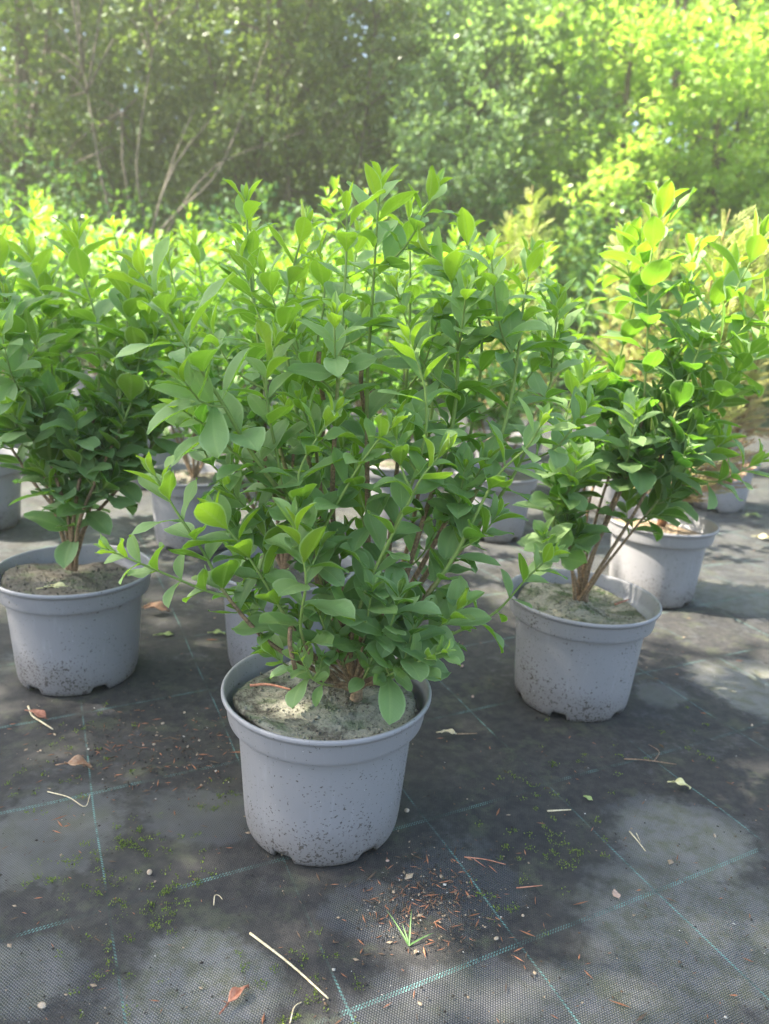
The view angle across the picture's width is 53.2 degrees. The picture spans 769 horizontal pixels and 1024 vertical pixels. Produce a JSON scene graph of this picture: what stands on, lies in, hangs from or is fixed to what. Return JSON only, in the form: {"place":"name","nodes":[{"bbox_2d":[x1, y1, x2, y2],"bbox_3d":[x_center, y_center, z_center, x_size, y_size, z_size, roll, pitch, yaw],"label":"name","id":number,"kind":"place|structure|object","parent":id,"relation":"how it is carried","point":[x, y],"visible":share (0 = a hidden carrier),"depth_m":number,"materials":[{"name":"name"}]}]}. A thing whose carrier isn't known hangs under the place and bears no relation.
{"place":"outdoors","nodes":[
{"label":"outdoors","id":0,"kind":"place"},
{"bbox_2d":[3,0,759,299],"label":"sky","id":1,"kind":"structure","parent":0,"point":[636,123],"materials":[{"name":"white"}]},
{"bbox_2d":[0,393,768,1023],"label":"ground","id":2,"kind":"structure","parent":0,"point":[718,655],"depth_m":0.93,"materials":[{"name":"grey fabric"}]},
{"bbox_2d":[0,185,51,530],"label":"potted privet","id":3,"kind":"object","parent":2,"relation":"on","point":[10,492],"visible":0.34,"depth_m":1.95,"materials":[{"name":"green plant"}]},
{"bbox_2d":[0,212,65,448],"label":"potted privet","id":4,"kind":"object","parent":2,"relation":"on","point":[40,230],"visible":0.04,"depth_m":2.60,"materials":[{"name":"green plant"}]},
{"bbox_2d":[4,207,61,378],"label":"potted privet","id":5,"kind":"object","parent":2,"relation":"on","point":[34,213],"visible":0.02,"depth_m":3.10,"materials":[{"name":"green plant"}]},
{"bbox_2d":[25,709,46,718],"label":"dead leaf","id":6,"kind":"object","parent":2,"relation":"on","point":[39,713],"visible":1,"depth_m":1.15,"materials":[{"name":"brown plant"}]},
{"bbox_2d":[27,705,52,729],"bbox_3d":[-0.518,0.308,1.147,0.089,0.005,0.010,18,21,42],"label":"twig","id":7,"kind":"object","parent":2,"relation":"on","point":[32,715],"visible":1,"depth_m":1.14,"materials":[{"name":"wood"}]},
{"bbox_2d":[37,1002,45,1008],"bbox_3d":[-0.309,0.446,0.694,0.008,0.003,0.006,3,15,0],"label":"pebble","id":8,"kind":"object","parent":2,"relation":"on","point":[41,1005],"visible":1,"depth_m":0.69,"materials":[{"name":"stone"}]},
{"bbox_2d":[47,791,89,806],"bbox_3d":[-0.400,0.361,0.982,0.064,0.003,0.020,10,17,23],"label":"twig","id":9,"kind":"object","parent":2,"relation":"on","point":[71,798],"visible":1,"depth_m":0.97,"materials":[{"name":"wood"}]},
{"bbox_2d":[55,755,92,768],"bbox_3d":[-0.416,0.338,1.031,0.045,0.019,0.019,3,15,0],"label":"dead leaf","id":10,"kind":"object","parent":2,"relation":"on","point":[77,760],"visible":1,"depth_m":1.03,"materials":[{"name":"brown plant"}]},
{"bbox_2d":[0,0,156,339],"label":"broadleaf tree","id":11,"kind":"object","parent":2,"relation":"on","point":[15,109],"visible":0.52,"depth_m":5.64,"materials":[{"name":"green plant"}]},
{"bbox_2d":[23,188,141,410],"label":"potted privet","id":12,"kind":"object","parent":2,"relation":"on","point":[70,306],"visible":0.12,"depth_m":3.73,"materials":[{"name":"green plant"}]},
{"bbox_2d":[0,216,223,696],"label":"potted privet","id":13,"kind":"object","parent":2,"relation":"on","point":[79,635],"visible":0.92,"depth_m":1.19,"materials":[{"name":"green plant"}]},
{"bbox_2d":[36,582,67,588],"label":"fallen leaf","id":14,"kind":"object","parent":13,"relation":"on","point":[59,584],"visible":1,"depth_m":1.21,"materials":[{"name":"green plant"}]},
{"bbox_2d":[38,202,198,403],"bbox_3d":[-1.047,-0.772,3.146,0.474,0.973,0.599,16,20,38],"label":"potted privet","id":15,"kind":"object","parent":2,"relation":"on","point":[91,239],"visible":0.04,"depth_m":3.00,"materials":[{"name":"green plant"}]},
{"bbox_2d":[48,222,231,489],"bbox_3d":[-0.750,-0.501,2.498,0.476,0.826,0.556,11,17,26],"label":"potted privet","id":16,"kind":"object","parent":2,"relation":"on","point":[160,459],"visible":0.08,"depth_m":2.39,"materials":[{"name":"green plant"}]},
{"bbox_2d":[141,601,169,611],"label":"dead leaf","id":17,"kind":"object","parent":2,"relation":"on","point":[160,605],"visible":0.91,"depth_m":1.55,"materials":[{"name":"brown plant"}]},
{"bbox_2d":[153,631,173,635],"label":"fallen leaf","id":18,"kind":"object","parent":2,"relation":"on","point":[168,633],"visible":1,"depth_m":1.45,"materials":[{"name":"green plant"}]},
{"bbox_2d":[0,0,373,326],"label":"multi stemmed tree","id":19,"kind":"object","parent":2,"relation":"on","point":[196,179],"visible":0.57,"depth_m":5.41,"materials":[{"name":"green plant"}]},
{"bbox_2d":[92,215,322,552],"bbox_3d":[-0.437,-0.307,1.888,0.545,0.810,0.467,3,15,0],"label":"potted privet","id":20,"kind":"object","parent":2,"relation":"on","point":[187,472],"visible":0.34,"depth_m":1.85,"materials":[{"name":"green plant"}]},
{"bbox_2d":[207,629,224,633],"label":"fallen leaf","id":21,"kind":"object","parent":2,"relation":"on","point":[217,631],"visible":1,"depth_m":1.47,"materials":[{"name":"green plant"}]},
{"bbox_2d":[172,223,275,358],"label":"potted privet","id":22,"kind":"object","parent":2,"relation":"on","point":[229,286],"visible":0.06,"depth_m":3.64,"materials":[{"name":"green plant"}]},
{"bbox_2d":[219,984,248,1014],"bbox_3d":[-0.139,0.447,0.707,0.010,0.011,0.040,11,17,26],"label":"dead leaf","id":23,"kind":"object","parent":2,"relation":"on","point":[235,993],"visible":1,"depth_m":0.71,"materials":[{"name":"brown plant"}]},
{"bbox_2d":[182,229,300,444],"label":"potted privet","id":24,"kind":"object","parent":2,"relation":"on","point":[231,293],"visible":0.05,"depth_m":3.07,"materials":[{"name":"green plant"}]},
{"bbox_2d":[147,207,424,666],"bbox_3d":[-0.163,-0.107,1.315,0.496,0.759,0.358,12,17,28],"label":"potted privet","id":25,"kind":"object","parent":2,"relation":"on","point":[239,647],"visible":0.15,"depth_m":1.24,"materials":[{"name":"green plant"}]},
{"bbox_2d":[249,932,328,998],"bbox_3d":[-0.095,0.442,0.752,0.112,0.004,0.003,16,19,37],"label":"dry stalk","id":26,"kind":"object","parent":2,"relation":"on","point":[285,960],"visible":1,"depth_m":0.75,"materials":[{"name":"plant"}]},
{"bbox_2d":[289,1002,301,1023],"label":"twig","id":27,"kind":"object","parent":2,"relation":"on","point":[292,1012],"visible":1,"depth_m":0.70,"materials":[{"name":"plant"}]},
{"bbox_2d":[229,212,388,487],"bbox_3d":[-0.242,-0.530,2.572,0.555,0.902,0.439,-1,16,-14],"label":"potted privet","id":28,"kind":"object","parent":2,"relation":"on","point":[233,236],"visible":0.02,"depth_m":2.49,"materials":[{"name":"green plant"}]},
{"bbox_2d":[280,236,367,427],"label":"potted privet","id":29,"kind":"object","parent":2,"relation":"on","point":[308,244],"visible":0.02,"depth_m":3.52,"materials":[{"name":"green plant"}]},
{"bbox_2d":[162,0,515,261],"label":"olive leaved tree","id":30,"kind":"object","parent":2,"relation":"on","point":[346,76],"visible":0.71,"depth_m":5.28,"materials":[{"name":"green plant"}]},
{"bbox_2d":[94,160,608,866],"bbox_3d":[-0.027,0.015,0.880,0.538,0.768,0.326,3,15,0],"label":"potted privet","id":31,"kind":"object","parent":2,"relation":"on","point":[328,736],"visible":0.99,"depth_m":0.82,"materials":[{"name":"green plant"}]},
{"bbox_2d":[250,683,290,689],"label":"twig","id":32,"kind":"object","parent":31,"relation":"on","point":[265,684],"visible":0.96,"depth_m":0.92,"materials":[{"name":"brown wood"}]},
{"bbox_2d":[299,247,422,453],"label":"potted privet","id":33,"kind":"object","parent":2,"relation":"on","point":[391,335],"visible":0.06,"depth_m":3.04,"materials":[{"name":"green plant"}]},
{"bbox_2d":[7,701,715,1023],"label":"moss","id":34,"kind":"object","parent":2,"relation":"on","point":[166,885],"visible":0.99,"depth_m":0.86,"materials":[{"name":"green plant"}]},
{"bbox_2d":[0,137,768,418],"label":"undergrowth","id":35,"kind":"object","parent":2,"relation":"on","point":[582,271],"visible":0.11,"depth_m":4.77,"materials":[{"name":"green plant"}]},
{"bbox_2d":[0,548,768,1023],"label":"debris","id":36,"kind":"object","parent":2,"relation":"on","point":[408,876],"visible":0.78,"depth_m":0.86,"materials":[{"name":"brown plant"}]},
{"bbox_2d":[311,175,488,526],"bbox_3d":[0.021,-0.426,2.172,0.546,0.942,0.379,-3,16,-22],"label":"potted privet","id":37,"kind":"object","parent":2,"relation":"on","point":[387,467],"visible":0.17,"depth_m":2.15,"materials":[{"name":"green plant"}]},
{"bbox_2d":[387,911,431,945],"bbox_3d":[0.027,0.429,0.809,0.033,0.014,0.048,-6,18,-30],"label":"grass tuft","id":38,"kind":"object","parent":2,"relation":"on","point":[406,939],"visible":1,"depth_m":0.79,"materials":[{"name":"green plant"}]},
{"bbox_2d":[436,729,456,733],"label":"dead leaf","id":39,"kind":"object","parent":2,"relation":"on","point":[451,731],"visible":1,"depth_m":1.17,"materials":[{"name":"plant"}]},
{"bbox_2d":[464,856,505,866],"bbox_3d":[0.118,0.413,0.905,0.049,0.004,0.012,6,15,10],"label":"twig","id":40,"kind":"object","parent":2,"relation":"on","point":[474,858],"visible":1,"depth_m":0.91,"materials":[{"name":"brown wood"}]},
{"bbox_2d":[363,0,636,368],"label":"silvery leaved tree","id":41,"kind":"object","parent":2,"relation":"on","point":[488,151],"visible":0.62,"depth_m":5.03,"materials":[{"name":"green plant"}]},
{"bbox_2d":[413,224,610,542],"bbox_3d":[0.323,-0.340,2.142,0.541,0.828,0.410,3,15,0],"label":"potted privet","id":42,"kind":"object","parent":2,"relation":"on","point":[523,483],"visible":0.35,"depth_m":2.10,"materials":[{"name":"green plant"}]},
{"bbox_2d":[516,885,541,888],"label":"twig","id":43,"kind":"object","parent":2,"relation":"on","point":[528,886],"visible":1,"depth_m":0.87,"materials":[{"name":"brown wood"}]},
{"bbox_2d":[547,809,570,811],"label":"dry stalk","id":44,"kind":"object","parent":2,"relation":"on","point":[558,810],"visible":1,"depth_m":1.01,"materials":[{"name":"plant"}]},
{"bbox_2d":[568,216,661,441],"bbox_3d":[1.002,-0.712,3.272,0.370,1.030,0.362,-2,16,-20],"label":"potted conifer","id":45,"kind":"object","parent":2,"relation":"on","point":[613,291],"visible":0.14,"depth_m":3.25,"materials":[{"name":"plant"}]},
{"bbox_2d":[612,889,620,898],"bbox_3d":[0.262,0.432,0.868,0.012,0.003,0.010,17,20,41],"label":"pebble","id":46,"kind":"object","parent":2,"relation":"on","point":[615,893],"visible":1,"depth_m":0.87,"materials":[{"name":"grey stone"}]},
{"bbox_2d":[492,0,768,380],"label":"field maple","id":47,"kind":"object","parent":2,"relation":"on","point":[718,190],"visible":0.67,"depth_m":4.80,"materials":[{"name":"green plant"}]},
{"bbox_2d":[629,831,645,850],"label":"dry stalk","id":48,"kind":"object","parent":2,"relation":"on","point":[636,839],"visible":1,"depth_m":0.96,"materials":[{"name":"plant"}]},
{"bbox_2d":[510,178,768,721],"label":"potted privet","id":49,"kind":"object","parent":2,"relation":"on","point":[580,635],"visible":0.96,"depth_m":1.19,"materials":[{"name":"green plant"}]},
{"bbox_2d":[614,599,628,604],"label":"twig","id":50,"kind":"object","parent":49,"relation":"on","point":[620,602],"visible":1,"depth_m":1.28,"materials":[{"name":"brown wood"}]},
{"bbox_2d":[586,206,693,511],"bbox_3d":[0.820,-0.480,2.474,0.352,0.981,0.345,3,15,0],"label":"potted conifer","id":51,"kind":"object","parent":2,"relation":"on","point":[636,353],"visible":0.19,"depth_m":2.40,"materials":[{"name":"plant"}]},
{"bbox_2d":[624,745,675,764],"bbox_3d":[0.392,0.362,1.155,0.076,0.004,0.052,3,15,0],"label":"twig","id":52,"kind":"object","parent":2,"relation":"on","point":[649,760],"visible":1,"depth_m":1.13,"materials":[{"name":"brown wood"}]},
{"bbox_2d":[667,778,691,788],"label":"fallen leaf","id":53,"kind":"object","parent":2,"relation":"on","point":[679,781],"visible":1,"depth_m":1.07,"materials":[{"name":"plant"}]},
{"bbox_2d":[605,206,768,608],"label":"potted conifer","id":54,"kind":"object","parent":2,"relation":"on","point":[665,570],"visible":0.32,"depth_m":1.70,"materials":[{"name":"green plant"}]},
{"bbox_2d":[688,234,768,512],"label":"potted conifer","id":55,"kind":"object","parent":2,"relation":"on","point":[730,503],"visible":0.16,"depth_m":2.62,"materials":[{"name":"plant"}]},
{"bbox_2d":[696,0,768,235],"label":"layered elder","id":56,"kind":"object","parent":2,"relation":"on","point":[763,115],"visible":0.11,"depth_m":5.18,"materials":[{"name":"green plant"}]},
{"bbox_2d":[702,225,768,452],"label":"potted conifer","id":57,"kind":"object","parent":2,"relation":"on","point":[767,255],"visible":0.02,"depth_m":3.26,"materials":[{"name":"plant"}]},
{"bbox_2d":[746,512,761,516],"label":"fallen leaf","id":58,"kind":"object","parent":2,"relation":"on","point":[755,513],"visible":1,"depth_m":2.60,"materials":[{"name":"green plant"}]},
{"bbox_2d":[755,533,768,537],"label":"fallen leaf","id":59,"kind":"object","parent":2,"relation":"on","point":[763,535],"visible":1,"depth_m":2.35,"materials":[{"name":"plant"}]},
{"bbox_2d":[9,316,768,433],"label":"grass bank","id":60,"kind":"structure","parent":0,"point":[763,424],"depth_m":5.19,"materials":[{"name":"green plant"}]},
{"bbox_2d":[0,0,145,308],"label":"broadleaf tree","id":61,"kind":"object","parent":60,"relation":"on","point":[5,151],"visible":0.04,"depth_m":7.43,"materials":[{"name":"green plant"}]},
{"bbox_2d":[0,0,338,297],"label":"broadleaf tree","id":62,"kind":"object","parent":60,"relation":"on","point":[6,19],"visible":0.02,"depth_m":7.65,"materials":[{"name":"green plant"}]},
{"bbox_2d":[3,0,485,339],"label":"broadleaf tree","id":63,"kind":"object","parent":60,"relation":"on","point":[144,76],"visible":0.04,"depth_m":7.30,"materials":[{"name":"green plant"}]},
{"bbox_2d":[296,0,658,334],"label":"broadleaf tree","id":64,"kind":"object","parent":60,"relation":"on","point":[549,121],"visible":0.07,"depth_m":7.22,"materials":[{"name":"green plant"}]},
{"bbox_2d":[435,0,766,359],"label":"broadleaf tree","id":65,"kind":"object","parent":60,"relation":"on","point":[554,202],"visible":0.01,"depth_m":7.20,"materials":[{"name":"green plant"}]},
{"bbox_2d":[673,0,768,249],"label":"broadleaf tree","id":66,"kind":"object","parent":60,"relation":"on","point":[747,10],"visible":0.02,"depth_m":7.13,"materials":[{"name":"green plant"}]},
{"bbox_2d":[465,210,530,455],"bbox_3d":[0.487,-0.752,3.305,0.370,1.030,0.362,3,15,0],"label":"potted conifer","id":67,"kind":"object","parent":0,"point":[505,246],"visible":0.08,"depth_m":3.23,"materials":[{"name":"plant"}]},
{"bbox_2d":[473,185,559,470],"bbox_3d":[0.445,-0.576,2.651,0.370,1.030,0.362,7,16,11],"label":"potted conifer","id":68,"kind":"object","parent":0,"point":[531,213],"visible":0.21,"depth_m":2.56,"materials":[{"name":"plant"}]}
]}

